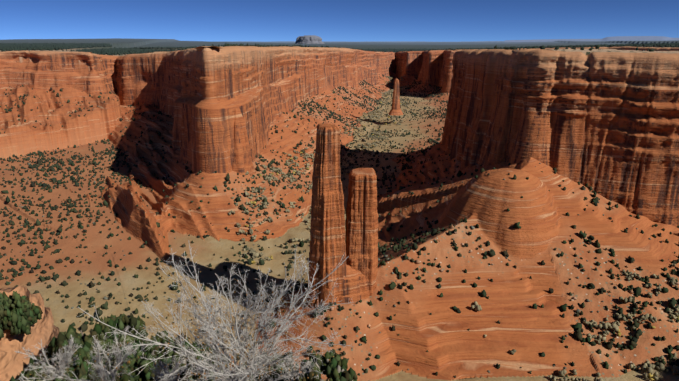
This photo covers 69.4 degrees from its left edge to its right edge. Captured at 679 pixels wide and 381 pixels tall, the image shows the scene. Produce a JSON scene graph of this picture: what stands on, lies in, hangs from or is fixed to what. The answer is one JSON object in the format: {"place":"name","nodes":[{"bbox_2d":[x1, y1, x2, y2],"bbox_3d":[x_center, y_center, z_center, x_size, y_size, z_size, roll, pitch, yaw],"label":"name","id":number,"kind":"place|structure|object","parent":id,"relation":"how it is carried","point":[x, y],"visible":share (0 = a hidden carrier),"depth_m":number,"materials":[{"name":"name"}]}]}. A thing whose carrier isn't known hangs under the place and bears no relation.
{"place":"outdoors","nodes":[
{"label":"outdoors","id":0,"kind":"place"},
{"bbox_2d":[0,38,678,380],"bbox_3d":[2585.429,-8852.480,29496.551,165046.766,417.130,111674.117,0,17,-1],"label":"ground","id":1,"kind":"structure","parent":0,"point":[454,346],"depth_m":641.51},
{"bbox_2d":[0,285,58,380],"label":"rim rock","id":2,"kind":"object","parent":1,"relation":"on","point":[44,329],"visible":0.44,"depth_m":11.71,"materials":[{"name":"orange stone"}]},
{"bbox_2d":[0,291,42,338],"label":"juniper leaves","id":3,"kind":"object","parent":2,"relation":"on","point":[19,314],"visible":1,"depth_m":11.03,"materials":[{"name":"green plant"}]},
{"bbox_2d":[15,335,81,380],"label":"brush","id":4,"kind":"object","parent":1,"relation":"on","point":[66,358],"visible":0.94,"depth_m":7.12,"materials":[{"name":"grey plant"}]},
{"bbox_2d":[22,346,80,379],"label":"brush buds","id":5,"kind":"object","parent":4,"relation":"attached to","point":[59,369],"visible":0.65,"depth_m":7.16,"materials":[{"name":"plant"}]},
{"bbox_2d":[10,313,150,380],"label":"juniper leaves","id":6,"kind":"object","parent":1,"relation":"on","point":[121,321],"visible":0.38,"depth_m":10.60,"materials":[{"name":"green plant"}]},
{"bbox_2d":[48,325,137,380],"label":"brush","id":7,"kind":"object","parent":1,"relation":"on","point":[102,372],"visible":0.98,"depth_m":6.70,"materials":[{"name":"grey plant"}]},
{"bbox_2d":[51,342,138,380],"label":"brush buds","id":8,"kind":"object","parent":7,"relation":"attached to","point":[111,366],"visible":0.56,"depth_m":6.74,"materials":[{"name":"plant"}]},
{"bbox_2d":[116,331,215,380],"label":"juniper leaves","id":9,"kind":"object","parent":1,"relation":"on","point":[152,352],"visible":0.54,"depth_m":10.47,"materials":[{"name":"green plant"}]},
{"bbox_2d":[149,349,214,380],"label":"brush","id":10,"kind":"object","parent":1,"relation":"on","point":[175,367],"visible":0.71,"depth_m":6.43,"materials":[{"name":"grey plant"}]},
{"bbox_2d":[78,240,354,380],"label":"shrub","id":11,"kind":"object","parent":1,"relation":"on","point":[240,374],"visible":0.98,"depth_m":4.83,"materials":[{"name":"grey plant"}]},
{"bbox_2d":[182,353,254,380],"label":"juniper leaves","id":12,"kind":"object","parent":1,"relation":"on","point":[196,377],"visible":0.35,"depth_m":9.55,"materials":[{"name":"plant"}]},
{"bbox_2d":[0,72,481,269],"bbox_3d":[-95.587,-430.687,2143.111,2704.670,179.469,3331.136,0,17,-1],"label":"shrubs","id":13,"kind":"object","parent":1,"relation":"on","point":[76,181],"visible":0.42,"depth_m":1085.61,"materials":[{"name":"green plant"}]},
{"bbox_2d":[232,108,255,175],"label":"prow buttress","id":14,"kind":"structure","parent":1,"relation":"on","point":[242,164],"depth_m":903.12,"materials":[{"name":"orange stone"}]},
{"bbox_2d":[247,349,298,380],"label":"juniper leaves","id":15,"kind":"object","parent":1,"relation":"on","point":[274,377],"visible":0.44,"depth_m":10.99,"materials":[{"name":"plant"}]},
{"bbox_2d":[297,35,324,43],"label":"butte","id":16,"kind":"object","parent":1,"relation":"on","point":[310,39],"visible":1,"depth_m":8513.56,"materials":[{"name":"grey stone"}]},
{"bbox_2d":[291,350,357,380],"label":"shrub","id":17,"kind":"object","parent":1,"relation":"on","point":[335,368],"visible":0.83,"depth_m":9.37,"materials":[{"name":"green plant"}]},
{"bbox_2d":[308,123,346,307],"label":"rock spire","id":18,"kind":"object","parent":1,"relation":"on","point":[327,252],"visible":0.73,"depth_m":491.87,"materials":[{"name":"orange stone"}]},
{"bbox_2d":[0,163,678,377],"bbox_3d":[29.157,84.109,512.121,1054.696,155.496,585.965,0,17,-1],"label":"shrubs","id":19,"kind":"object","parent":1,"relation":"on","point":[577,326],"visible":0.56,"depth_m":560.93,"materials":[{"name":"green plant"}]},
{"bbox_2d":[0,42,678,55],"bbox_3d":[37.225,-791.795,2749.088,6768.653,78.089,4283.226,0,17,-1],"label":"distant forest","id":20,"kind":"object","parent":1,"relation":"on","point":[54,46],"visible":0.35,"depth_m":2241.04,"materials":[{"name":"green plant"}]},
{"bbox_2d":[340,261,369,303],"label":"rock buttress","id":21,"kind":"structure","parent":1,"relation":"on","point":[356,286],"depth_m":517.32,"materials":[{"name":"orange stone"}]},
{"bbox_2d":[345,168,377,295],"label":"rock spire","id":22,"kind":"structure","parent":1,"relation":"on","point":[361,228],"depth_m":510.25,"materials":[{"name":"orange stone"}]},
{"bbox_2d":[388,78,402,114],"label":"spire","id":23,"kind":"structure","parent":1,"relation":"on","point":[395,110],"depth_m":1708.73,"materials":[{"name":"orange stone"}]},
{"bbox_2d":[228,75,678,380],"bbox_3d":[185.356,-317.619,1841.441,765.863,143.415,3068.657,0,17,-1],"label":"shrubs","id":24,"kind":"object","parent":1,"relation":"on","point":[645,367],"visible":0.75,"depth_m":737.37,"materials":[{"name":"green plant"}]},
{"bbox_2d":[234,83,678,336],"bbox_3d":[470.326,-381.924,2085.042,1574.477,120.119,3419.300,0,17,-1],"label":"boulders","id":25,"kind":"object","parent":1,"relation":"on","point":[417,261],"visible":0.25,"depth_m":565.06,"materials":[{"name":"red stone"}]},
{"bbox_2d":[505,36,678,41],"bbox_3d":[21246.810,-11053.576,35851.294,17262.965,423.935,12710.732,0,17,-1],"label":"mesa","id":26,"kind":"structure","parent":1,"relation":"on","point":[639,38],"depth_m":34988.35,"materials":[{"name":"grey stone"}]},
{"bbox_2d":[0,46,678,226],"bbox_3d":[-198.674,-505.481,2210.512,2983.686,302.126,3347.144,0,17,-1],"label":"cliffs","id":27,"kind":"structure","parent":0,"point":[606,124],"depth_m":850.72,"materials":[{"name":"orange stone"}]},
{"bbox_2d":[0,0,678,41],"label":"sky","id":28,"kind":"structure","parent":0,"point":[181,20],"materials":[{"name":"blue"}]}
]}

